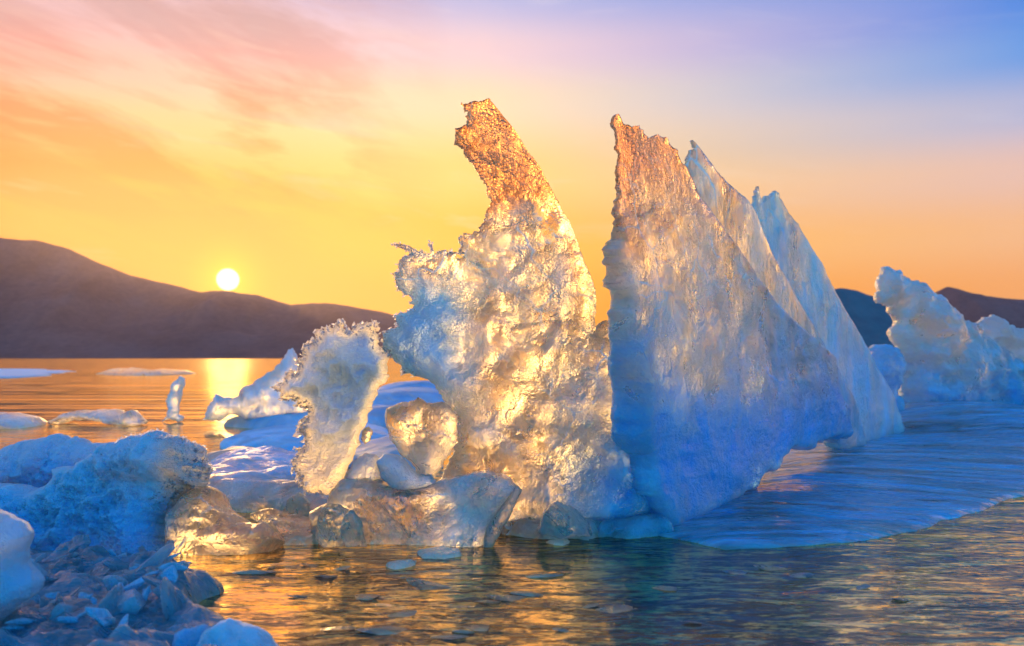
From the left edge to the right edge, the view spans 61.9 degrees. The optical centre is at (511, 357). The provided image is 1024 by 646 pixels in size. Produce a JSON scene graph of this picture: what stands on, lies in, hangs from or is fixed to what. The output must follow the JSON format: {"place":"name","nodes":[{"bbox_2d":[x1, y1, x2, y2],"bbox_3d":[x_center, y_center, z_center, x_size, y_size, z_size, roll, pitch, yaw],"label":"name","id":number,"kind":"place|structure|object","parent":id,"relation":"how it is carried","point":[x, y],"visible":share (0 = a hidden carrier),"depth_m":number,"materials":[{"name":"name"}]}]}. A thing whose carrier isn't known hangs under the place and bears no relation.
{"place":"outdoors","nodes":[
{"label":"outdoors","id":0,"kind":"place"},
{"bbox_2d":[96,367,195,375],"bbox_3d":[-10.280,0.380,23.572,2.583,0.220,4.286,0,0,0],"label":"ice floe","id":1,"kind":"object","parent":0,"point":[131,371],"depth_m":22.61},
{"bbox_2d":[0,238,397,357],"bbox_3d":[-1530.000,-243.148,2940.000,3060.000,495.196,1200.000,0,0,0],"label":"mountain","id":2,"kind":"structure","parent":0,"point":[58,301],"depth_m":2748.62,"materials":[{"name":"stone"}]},
{"bbox_2d":[0,358,1023,645],"bbox_3d":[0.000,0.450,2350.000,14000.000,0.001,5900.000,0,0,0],"label":"lake","id":3,"kind":"structure","parent":0,"point":[956,580],"depth_m":1.72,"materials":[{"name":"liquid"}]},
{"bbox_2d":[0,412,47,428],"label":"ice lump","id":4,"kind":"object","parent":3,"relation":"on","point":[14,420],"visible":0.82,"depth_m":5.54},
{"bbox_2d":[0,369,76,377],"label":"snow patch","id":5,"kind":"object","parent":3,"relation":"on","point":[13,373],"visible":0.84,"depth_m":24.13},
{"bbox_2d":[0,433,101,487],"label":"ice block","id":6,"kind":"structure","parent":3,"relation":"on","point":[34,462],"depth_m":2.26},
{"bbox_2d":[47,409,124,424],"bbox_3d":[-2.891,0.401,5.808,0.481,0.106,0.479,0,0,0],"label":"ice lump","id":7,"kind":"object","parent":3,"relation":"on","point":[109,416],"visible":0.93,"depth_m":5.68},
{"bbox_2d":[0,428,212,555],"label":"ice block","id":8,"kind":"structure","parent":3,"relation":"on","point":[121,495],"depth_m":1.98,"materials":[{"name":"ice"}]},
{"bbox_2d":[0,541,224,645],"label":"slush","id":9,"kind":"object","parent":3,"relation":"on","point":[193,588],"visible":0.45,"depth_m":1.42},
{"bbox_2d":[1,624,24,629],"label":"ice crumb","id":10,"kind":"object","parent":9,"relation":"on","point":[13,626],"visible":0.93,"depth_m":1.35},
{"bbox_2d":[5,618,36,623],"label":"ice crumb","id":11,"kind":"object","parent":9,"relation":"on","point":[23,621],"visible":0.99,"depth_m":1.35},
{"bbox_2d":[0,509,44,621],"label":"ice lump","id":12,"kind":"object","parent":9,"relation":"on","point":[22,579],"visible":1,"depth_m":1.34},
{"bbox_2d":[18,602,39,608],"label":"ice crumb","id":13,"kind":"object","parent":9,"relation":"on","point":[32,604],"visible":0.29,"depth_m":1.43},
{"bbox_2d":[29,593,40,604],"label":"ice crumb","id":14,"kind":"object","parent":9,"relation":"on","point":[36,598],"visible":0.16,"depth_m":1.53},
{"bbox_2d":[30,558,49,580],"bbox_3d":[-0.892,0.401,1.591,0.038,0.086,0.053,36,45,27],"label":"ice crumb","id":15,"kind":"object","parent":9,"relation":"on","point":[40,568],"visible":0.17,"depth_m":1.58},
{"bbox_2d":[34,553,47,561],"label":"ice crumb","id":16,"kind":"object","parent":9,"relation":"on","point":[40,557],"visible":0.68,"depth_m":1.79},
{"bbox_2d":[39,595,53,607],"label":"ice crumb","id":17,"kind":"object","parent":9,"relation":"on","point":[44,601],"visible":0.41,"depth_m":1.51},
{"bbox_2d":[44,575,58,581],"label":"ice crumb","id":18,"kind":"object","parent":9,"relation":"on","point":[50,578],"visible":0.98,"depth_m":1.59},
{"bbox_2d":[44,591,60,599],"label":"ice crumb","id":19,"kind":"object","parent":9,"relation":"on","point":[51,595],"visible":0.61,"depth_m":1.54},
{"bbox_2d":[44,554,68,563],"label":"ice crumb","id":20,"kind":"object","parent":9,"relation":"on","point":[54,560],"visible":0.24,"depth_m":1.81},
{"bbox_2d":[55,593,63,603],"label":"ice crumb","id":21,"kind":"object","parent":9,"relation":"on","point":[59,598],"visible":0.74,"depth_m":1.43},
{"bbox_2d":[49,602,78,619],"bbox_3d":[-0.732,0.410,1.388,0.046,0.022,0.036,-38,-21,-32],"label":"ice crumb","id":22,"kind":"object","parent":9,"relation":"on","point":[58,609],"visible":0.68,"depth_m":1.38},
{"bbox_2d":[57,616,78,622],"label":"ice crumb","id":23,"kind":"object","parent":9,"relation":"on","point":[67,619],"visible":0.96,"depth_m":1.34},
{"bbox_2d":[68,552,78,557],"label":"ice crumb","id":24,"kind":"object","parent":9,"relation":"on","point":[73,554],"visible":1,"depth_m":1.79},
{"bbox_2d":[69,586,80,595],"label":"ice crumb","id":25,"kind":"object","parent":9,"relation":"on","point":[73,593],"visible":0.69,"depth_m":1.51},
{"bbox_2d":[68,534,90,552],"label":"ice crumb","id":26,"kind":"object","parent":9,"relation":"on","point":[78,540],"visible":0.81,"depth_m":1.86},
{"bbox_2d":[71,598,91,608],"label":"ice crumb","id":27,"kind":"object","parent":9,"relation":"on","point":[80,602],"visible":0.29,"depth_m":1.43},
{"bbox_2d":[75,611,87,616],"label":"ice crumb","id":28,"kind":"object","parent":9,"relation":"on","point":[83,614],"visible":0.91,"depth_m":1.36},
{"bbox_2d":[78,592,96,603],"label":"ice crumb","id":29,"kind":"object","parent":9,"relation":"on","point":[92,599],"visible":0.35,"depth_m":1.48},
{"bbox_2d":[90,584,101,589],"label":"ice crumb","id":30,"kind":"object","parent":9,"relation":"on","point":[96,586],"visible":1,"depth_m":1.57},
{"bbox_2d":[85,607,112,620],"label":"ice crumb","id":31,"kind":"object","parent":9,"relation":"on","point":[94,613],"visible":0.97,"depth_m":1.35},
{"bbox_2d":[93,568,109,576],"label":"ice crumb","id":32,"kind":"object","parent":9,"relation":"on","point":[101,572],"visible":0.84,"depth_m":1.69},
{"bbox_2d":[97,617,111,625],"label":"ice crumb","id":33,"kind":"object","parent":9,"relation":"on","point":[102,621],"visible":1,"depth_m":1.34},
{"bbox_2d":[95,617,115,623],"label":"ice crumb","id":34,"kind":"object","parent":9,"relation":"on","point":[112,620],"visible":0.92,"depth_m":1.35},
{"bbox_2d":[98,584,123,614],"bbox_3d":[-0.665,0.412,1.425,0.048,0.077,0.033,4,-46,-21],"label":"ice crumb","id":35,"kind":"object","parent":9,"relation":"on","point":[110,598],"visible":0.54,"depth_m":1.42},
{"bbox_2d":[108,549,117,555],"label":"ice crumb","id":36,"kind":"object","parent":9,"relation":"on","point":[111,552],"visible":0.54,"depth_m":1.84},
{"bbox_2d":[101,575,127,591],"bbox_3d":[-0.724,0.412,1.551,0.026,0.046,0.039,-34,22,33],"label":"ice crumb","id":37,"kind":"object","parent":9,"relation":"on","point":[109,582],"visible":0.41,"depth_m":1.54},
{"bbox_2d":[102,560,128,570],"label":"ice crumb","id":38,"kind":"object","parent":9,"relation":"on","point":[114,566],"visible":0.91,"depth_m":1.74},
{"bbox_2d":[117,613,128,626],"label":"ice crumb","id":39,"kind":"object","parent":9,"relation":"on","point":[124,620],"visible":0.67,"depth_m":1.35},
{"bbox_2d":[121,570,135,581],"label":"ice crumb","id":40,"kind":"object","parent":9,"relation":"on","point":[129,575],"visible":0.73,"depth_m":1.59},
{"bbox_2d":[117,589,147,613],"bbox_3d":[-0.639,0.410,1.435,0.061,0.040,0.086,-20,3,-33],"label":"ice crumb","id":41,"kind":"object","parent":9,"relation":"on","point":[133,601],"visible":0.84,"depth_m":1.41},
{"bbox_2d":[123,575,146,591],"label":"ice crumb","id":42,"kind":"object","parent":9,"relation":"on","point":[137,584],"visible":0.36,"depth_m":1.51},
{"bbox_2d":[138,545,147,557],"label":"ice crumb","id":43,"kind":"object","parent":9,"relation":"on","point":[143,552],"visible":1,"depth_m":1.78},
{"bbox_2d":[142,584,150,600],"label":"ice crumb","id":44,"kind":"object","parent":9,"relation":"on","point":[145,593],"visible":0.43,"depth_m":1.47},
{"bbox_2d":[144,623,157,628],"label":"ice crumb","id":45,"kind":"object","parent":9,"relation":"on","point":[150,625],"visible":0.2,"depth_m":1.37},
{"bbox_2d":[145,570,159,575],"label":"ice crumb","id":46,"kind":"object","parent":9,"relation":"on","point":[154,572],"visible":0.76,"depth_m":1.57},
{"bbox_2d":[145,565,160,572],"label":"ice crumb","id":47,"kind":"object","parent":9,"relation":"on","point":[148,569],"visible":0.26,"depth_m":1.60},
{"bbox_2d":[135,543,174,571],"bbox_3d":[-0.696,0.396,1.645,0.020,0.122,0.043,48,-2,28],"label":"ice crumb","id":48,"kind":"object","parent":9,"relation":"on","point":[160,555],"visible":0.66,"depth_m":1.64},
{"bbox_2d":[142,575,174,586],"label":"ice crumb","id":49,"kind":"object","parent":9,"relation":"on","point":[154,582],"visible":0.43,"depth_m":1.48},
{"bbox_2d":[152,584,173,597],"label":"ice crumb","id":50,"kind":"object","parent":9,"relation":"on","point":[156,591],"visible":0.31,"depth_m":1.46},
{"bbox_2d":[161,565,178,582],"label":"ice crumb","id":51,"kind":"object","parent":9,"relation":"on","point":[169,573],"visible":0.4,"depth_m":1.55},
{"bbox_2d":[160,577,181,619],"bbox_3d":[-0.572,0.418,1.441,0.016,0.104,0.056,-35,-32,12],"label":"ice crumb","id":52,"kind":"object","parent":9,"relation":"on","point":[171,603],"visible":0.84,"depth_m":1.43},
{"bbox_2d":[156,564,189,580],"bbox_3d":[-0.641,0.402,1.593,0.061,0.030,0.067,-35,3,16],"label":"ice crumb","id":53,"kind":"object","parent":9,"relation":"on","point":[158,577],"visible":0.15,"depth_m":1.57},
{"bbox_2d":[158,562,188,571],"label":"ice crumb","id":54,"kind":"object","parent":9,"relation":"on","point":[178,567],"visible":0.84,"depth_m":1.57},
{"bbox_2d":[166,552,181,559],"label":"ice crumb","id":55,"kind":"object","parent":9,"relation":"on","point":[171,556],"visible":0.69,"depth_m":1.76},
{"bbox_2d":[118,410,147,425],"bbox_3d":[-2.528,0.402,5.706,0.165,0.108,0.235,0,0,0],"label":"ice lump","id":56,"kind":"object","parent":3,"relation":"on","point":[132,418],"visible":1,"depth_m":5.63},
{"bbox_2d":[162,376,184,421],"bbox_3d":[-2.374,0.288,6.006,0.153,0.324,0.132,0,0,34],"label":"ice spike","id":57,"kind":"object","parent":3,"relation":"on","point":[174,397],"visible":1,"depth_m":5.96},
{"bbox_2d":[172,624,210,645],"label":"ice lump","id":58,"kind":"object","parent":3,"relation":"on","point":[188,636],"visible":0.7,"depth_m":1.29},
{"bbox_2d":[164,486,284,555],"bbox_3d":[-0.674,0.402,2.013,0.276,0.197,0.231,0,0,0],"label":"ice chunk","id":59,"kind":"object","parent":3,"relation":"on","point":[206,520],"visible":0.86,"depth_m":1.94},
{"bbox_2d":[206,446,253,462],"bbox_3d":[-1.151,0.439,3.681,0.362,0.103,0.332,0,0,0],"label":"ice floe","id":60,"kind":"object","parent":3,"relation":"on","point":[212,455],"visible":0.18,"depth_m":3.60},
{"bbox_2d":[197,618,278,645],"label":"ice lump","id":61,"kind":"object","parent":3,"relation":"on","point":[229,632],"visible":0.98,"depth_m":1.25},
{"bbox_2d":[232,569,275,573],"bbox_3d":[-0.543,0.449,1.792,0.106,0.012,0.042,-6,-6,16],"label":"ice nub","id":62,"kind":"object","parent":3,"relation":"on","point":[249,571],"visible":0.94,"depth_m":1.78},
{"bbox_2d":[203,348,307,420],"bbox_3d":[-1.652,0.182,5.586,0.699,0.499,0.333,0,0,-8],"label":"ice wedge","id":63,"kind":"object","parent":3,"relation":"on","point":[258,398],"visible":0.71,"depth_m":5.48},
{"bbox_2d":[196,446,346,512],"bbox_3d":[-0.843,0.422,3.001,0.790,0.136,1.315,0,0,0],"label":"ice floe","id":64,"kind":"object","parent":3,"relation":"on","point":[247,479],"visible":0.47,"depth_m":2.64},
{"bbox_2d":[250,508,317,544],"bbox_3d":[-0.552,0.427,2.128,0.112,0.083,0.217,0,0,-44],"label":"ice plate","id":65,"kind":"object","parent":3,"relation":"on","point":[294,529],"visible":0.76,"depth_m":2.11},
{"bbox_2d":[282,493,310,516],"bbox_3d":[-0.598,0.416,2.368,0.103,0.085,0.057,0,0,27],"label":"ice wedge","id":66,"kind":"object","parent":3,"relation":"on","point":[298,503],"visible":0.6,"depth_m":2.35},
{"bbox_2d":[289,594,307,597],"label":"ice nub","id":67,"kind":"object","parent":3,"relation":"on","point":[296,595],"visible":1,"depth_m":1.60},
{"bbox_2d":[220,423,388,451],"bbox_3d":[-1.077,0.431,4.601,0.931,0.118,1.343,0,0,-15],"label":"snow drift","id":68,"kind":"object","parent":3,"relation":"on","point":[280,436],"visible":0.32,"depth_m":4.24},
{"bbox_2d":[224,404,395,428],"bbox_3d":[-1.117,0.412,6.109,1.312,0.156,1.814,0,0,44],"label":"snow drift","id":69,"kind":"object","parent":3,"relation":"on","point":[376,414],"visible":0.12,"depth_m":5.47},
{"bbox_2d":[302,563,317,566],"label":"ice nub","id":70,"kind":"object","parent":3,"relation":"on","point":[308,565],"visible":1,"depth_m":1.85},
{"bbox_2d":[315,575,336,577],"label":"ice nub","id":71,"kind":"object","parent":3,"relation":"on","point":[328,576],"visible":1,"depth_m":1.74},
{"bbox_2d":[315,503,348,547],"bbox_3d":[-0.418,0.393,1.993,0.084,0.102,0.086,0,0,0],"label":"ice lump","id":72,"kind":"object","parent":3,"relation":"on","point":[329,521],"visible":0.8,"depth_m":1.96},
{"bbox_2d":[320,626,355,629],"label":"ice nub","id":73,"kind":"object","parent":3,"relation":"on","point":[341,628],"visible":1,"depth_m":1.41},
{"bbox_2d":[333,566,350,570],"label":"ice nub","id":74,"kind":"object","parent":3,"relation":"on","point":[342,568],"visible":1,"depth_m":1.81},
{"bbox_2d":[339,509,366,546],"bbox_3d":[-0.349,0.376,1.886,0.051,0.081,0.060,0,0,34],"label":"ice wedge","id":75,"kind":"object","parent":3,"relation":"on","point":[351,531],"visible":1,"depth_m":1.87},
{"bbox_2d":[355,594,379,599],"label":"ice nub","id":76,"kind":"object","parent":3,"relation":"on","point":[365,596],"visible":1,"depth_m":1.60},
{"bbox_2d":[356,626,406,634],"bbox_3d":[-0.207,0.450,1.400,0.101,0.011,0.036,7,3,-4],"label":"ice nub","id":77,"kind":"object","parent":3,"relation":"on","point":[385,630],"visible":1,"depth_m":1.40},
{"bbox_2d":[348,436,442,470],"bbox_3d":[-0.548,0.432,3.854,0.458,0.115,1.315,0,0,-9],"label":"snow drift","id":78,"kind":"object","parent":3,"relation":"on","point":[379,447],"visible":0.15,"depth_m":3.69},
{"bbox_2d":[386,559,416,569],"bbox_3d":[-0.234,0.446,1.850,0.074,0.018,0.046,0,0,-34],"label":"ice fragment","id":79,"kind":"object","parent":3,"relation":"on","point":[399,564],"visible":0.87,"depth_m":1.83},
{"bbox_2d":[387,610,416,616],"bbox_3d":[-0.193,0.449,1.492,0.058,0.005,0.024,-3,8,-20],"label":"ice nub","id":80,"kind":"object","parent":3,"relation":"on","point":[408,613],"visible":1,"depth_m":1.49},
{"bbox_2d":[377,380,435,390],"bbox_3d":[-1.132,0.386,10.578,1.164,0.208,2.006,0,0,0],"label":"snow drift","id":81,"kind":"object","parent":3,"relation":"on","point":[426,383],"visible":0.3,"depth_m":10.02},
{"bbox_2d":[373,387,443,404],"bbox_3d":[-0.932,0.381,7.685,1.066,0.218,1.937,0,0,0],"label":"snow drift","id":82,"kind":"object","parent":3,"relation":"on","point":[404,394],"visible":0.27,"depth_m":7.08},
{"bbox_2d":[309,470,516,546],"bbox_3d":[-0.244,0.375,2.107,0.512,0.196,0.148,0,0,7],"label":"ice wedge","id":83,"kind":"object","parent":3,"relation":"on","point":[460,510],"visible":0.77,"depth_m":2.05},
{"bbox_2d":[270,318,390,495],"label":"ice block","id":84,"kind":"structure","parent":83,"relation":"on","point":[336,380],"depth_m":2.12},
{"bbox_2d":[361,426,372,443],"bbox_3d":[-0.374,0.199,2.201,0.031,0.046,0.034,0,0,0],"label":"ice lump","id":85,"kind":"object","parent":84,"relation":"on","point":[367,432],"visible":1,"depth_m":2.19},
{"bbox_2d":[344,453,381,479],"bbox_3d":[-0.372,0.284,2.160,0.105,0.088,0.092,0,0,0],"label":"ice lump","id":86,"kind":"object","parent":83,"relation":"on","point":[363,465],"visible":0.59,"depth_m":2.12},
{"bbox_2d":[376,453,436,489],"bbox_3d":[-0.261,0.283,2.113,0.150,0.093,0.107,0,0,0],"label":"ice lump","id":87,"kind":"object","parent":83,"relation":"on","point":[397,472],"visible":0.94,"depth_m":2.07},
{"bbox_2d":[385,397,458,477],"bbox_3d":[-0.226,0.208,2.136,0.186,0.218,0.182,0,0,0],"label":"ice lump","id":88,"kind":"object","parent":83,"relation":"on","point":[423,435],"visible":1,"depth_m":2.09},
{"bbox_2d":[406,577,451,589],"bbox_3d":[-0.155,0.449,1.671,0.132,0.009,0.042,10,10,25],"label":"ice nub","id":89,"kind":"object","parent":3,"relation":"on","point":[422,584],"visible":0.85,"depth_m":1.67},
{"bbox_2d":[417,545,461,558],"bbox_3d":[-0.166,0.446,1.953,0.103,0.017,0.094,0,0,-41],"label":"ice fragment","id":90,"kind":"object","parent":3,"relation":"on","point":[441,552],"visible":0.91,"depth_m":1.93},
{"bbox_2d":[431,634,468,638],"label":"ice nub","id":91,"kind":"object","parent":3,"relation":"on","point":[450,636],"visible":1,"depth_m":1.37},
{"bbox_2d":[452,629,474,633],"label":"ice nub","id":92,"kind":"object","parent":3,"relation":"on","point":[463,631],"visible":1,"depth_m":1.39},
{"bbox_2d":[464,624,488,630],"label":"ice nub","id":93,"kind":"object","parent":3,"relation":"on","point":[476,627],"visible":1,"depth_m":1.42},
{"bbox_2d":[474,600,500,603],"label":"ice nub","id":94,"kind":"object","parent":3,"relation":"on","point":[489,601],"visible":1,"depth_m":1.57},
{"bbox_2d":[483,485,521,547],"bbox_3d":[-0.022,0.379,2.042,0.094,0.149,0.063,0,0,0],"label":"ice wedge","id":95,"kind":"object","parent":3,"relation":"on","point":[494,528],"visible":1,"depth_m":2.02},
{"bbox_2d":[486,595,525,600],"bbox_3d":[-0.003,0.450,1.595,0.095,0.008,0.039,6,0,-5],"label":"ice nub","id":96,"kind":"object","parent":3,"relation":"on","point":[506,597],"visible":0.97,"depth_m":1.59},
{"bbox_2d":[380,98,649,521],"bbox_3d":[0.018,-0.115,2.240,0.720,1.156,0.298,0,0,0],"label":"ice shard","id":97,"kind":"object","parent":3,"relation":"on","point":[497,337],"visible":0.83,"depth_m":2.19,"materials":[{"name":"ice"}]},
{"bbox_2d":[509,591,543,596],"bbox_3d":[0.028,0.448,1.624,0.068,0.008,0.030,-1,-2,25],"label":"ice nub","id":98,"kind":"object","parent":3,"relation":"on","point":[528,593],"visible":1,"depth_m":1.62},
{"bbox_2d":[525,573,562,577],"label":"ice nub","id":99,"kind":"object","parent":3,"relation":"on","point":[542,575],"visible":1,"depth_m":1.75},
{"bbox_2d":[501,518,600,540],"bbox_3d":[0.128,0.440,2.261,0.284,0.100,0.310,0,0,30],"label":"ice ledge","id":100,"kind":"object","parent":3,"relation":"on","point":[524,527],"visible":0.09,"depth_m":2.15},
{"bbox_2d":[546,538,569,545],"bbox_3d":[0.114,0.447,2.074,0.049,0.016,0.049,0,0,37],"label":"ice fragment","id":101,"kind":"object","parent":3,"relation":"on","point":[560,542],"visible":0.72,"depth_m":2.06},
{"bbox_2d":[552,627,569,631],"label":"ice nub","id":102,"kind":"object","parent":3,"relation":"on","point":[560,629],"visible":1,"depth_m":1.40},
{"bbox_2d":[536,501,591,538],"bbox_3d":[0.127,0.395,2.076,0.138,0.091,0.106,0,0,12],"label":"ice chunk","id":103,"kind":"object","parent":3,"relation":"on","point":[560,520],"visible":1,"depth_m":2.04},
{"bbox_2d":[582,603,598,607],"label":"ice nub","id":104,"kind":"object","parent":3,"relation":"on","point":[591,605],"visible":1,"depth_m":1.54},
{"bbox_2d":[595,604,632,612],"bbox_3d":[0.182,0.449,1.525,0.071,0.007,0.041,-4,3,-11],"label":"ice nub","id":105,"kind":"object","parent":3,"relation":"on","point":[617,608],"visible":1,"depth_m":1.52},
{"bbox_2d":[598,512,673,538],"bbox_3d":[0.311,0.436,2.271,0.220,0.108,0.298,0,0,0],"label":"ice ledge","id":106,"kind":"object","parent":3,"relation":"on","point":[651,524],"visible":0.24,"depth_m":2.15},
{"bbox_2d":[652,585,676,590],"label":"ice nub","id":107,"kind":"object","parent":3,"relation":"on","point":[668,588],"visible":1,"depth_m":1.66},
{"bbox_2d":[723,570,747,574],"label":"ice nub","id":108,"kind":"object","parent":3,"relation":"on","point":[739,572],"visible":1,"depth_m":1.79},
{"bbox_2d":[753,565,787,570],"bbox_3d":[0.555,0.449,1.818,0.079,0.007,0.031,5,8,13],"label":"ice nub","id":109,"kind":"object","parent":3,"relation":"on","point":[767,568],"visible":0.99,"depth_m":1.82},
{"bbox_2d":[789,572,813,577],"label":"ice nub","id":110,"kind":"object","parent":3,"relation":"on","point":[802,575],"visible":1,"depth_m":1.76},
{"bbox_2d":[751,186,904,440],"bbox_3d":[1.485,-0.109,3.905,1.538,1.150,0.134,0,0,-45],"label":"ice wedge","id":111,"kind":"object","parent":3,"relation":"on","point":[800,264],"visible":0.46,"depth_m":3.77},
{"bbox_2d":[659,400,1023,549],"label":"ice sheet","id":112,"kind":"object","parent":3,"relation":"on","point":[934,463],"visible":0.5,"depth_m":2.76,"materials":[{"name":"ice"}]},
{"bbox_2d":[602,114,853,525],"bbox_3d":[0.789,-0.060,2.752,0.139,1.057,1.849,0,0,38],"label":"ice wedge","id":113,"kind":"object","parent":112,"relation":"on","point":[722,365],"visible":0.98,"depth_m":2.29,"materials":[{"name":"ice"}]},
{"bbox_2d":[684,140,865,448],"bbox_3d":[1.063,-0.155,3.258,0.102,1.111,1.415,0,0,45],"label":"ice wedge","id":114,"kind":"object","parent":112,"relation":"on","point":[731,208],"visible":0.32,"depth_m":3.02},
{"bbox_2d":[869,344,906,410],"bbox_3d":[2.123,0.143,4.909,0.260,0.448,0.306,0,0,0],"label":"ice chunk","id":115,"kind":"object","parent":112,"relation":"on","point":[891,363],"visible":0.52,"depth_m":4.80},
{"bbox_2d":[873,266,1023,404],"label":"ice chunk","id":116,"kind":"object","parent":112,"relation":"on","point":[948,352],"visible":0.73,"depth_m":5.08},
{"bbox_2d":[975,314,1023,360],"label":"ice chunk","id":117,"kind":"object","parent":112,"relation":"on","point":[1002,332],"visible":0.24,"depth_m":5.54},
{"bbox_2d":[856,584,869,589],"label":"ice nub","id":118,"kind":"object","parent":3,"relation":"on","point":[860,587],"visible":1,"depth_m":1.67},
{"bbox_2d":[0,0,1023,324],"label":"sky","id":119,"kind":"structure","parent":0,"point":[277,150],"materials":[{"name":"orange"}]},
{"bbox_2d":[835,288,894,347],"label":"hill","id":120,"kind":"structure","parent":0,"point":[870,318],"depth_m":856.05,"materials":[{"name":"rock"},{"name":"soil"}]},
{"bbox_2d":[935,287,1023,327],"bbox_3d":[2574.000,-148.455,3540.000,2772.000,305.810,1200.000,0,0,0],"label":"mountain","id":121,"kind":"structure","parent":0,"point":[972,307],"depth_m":3382.91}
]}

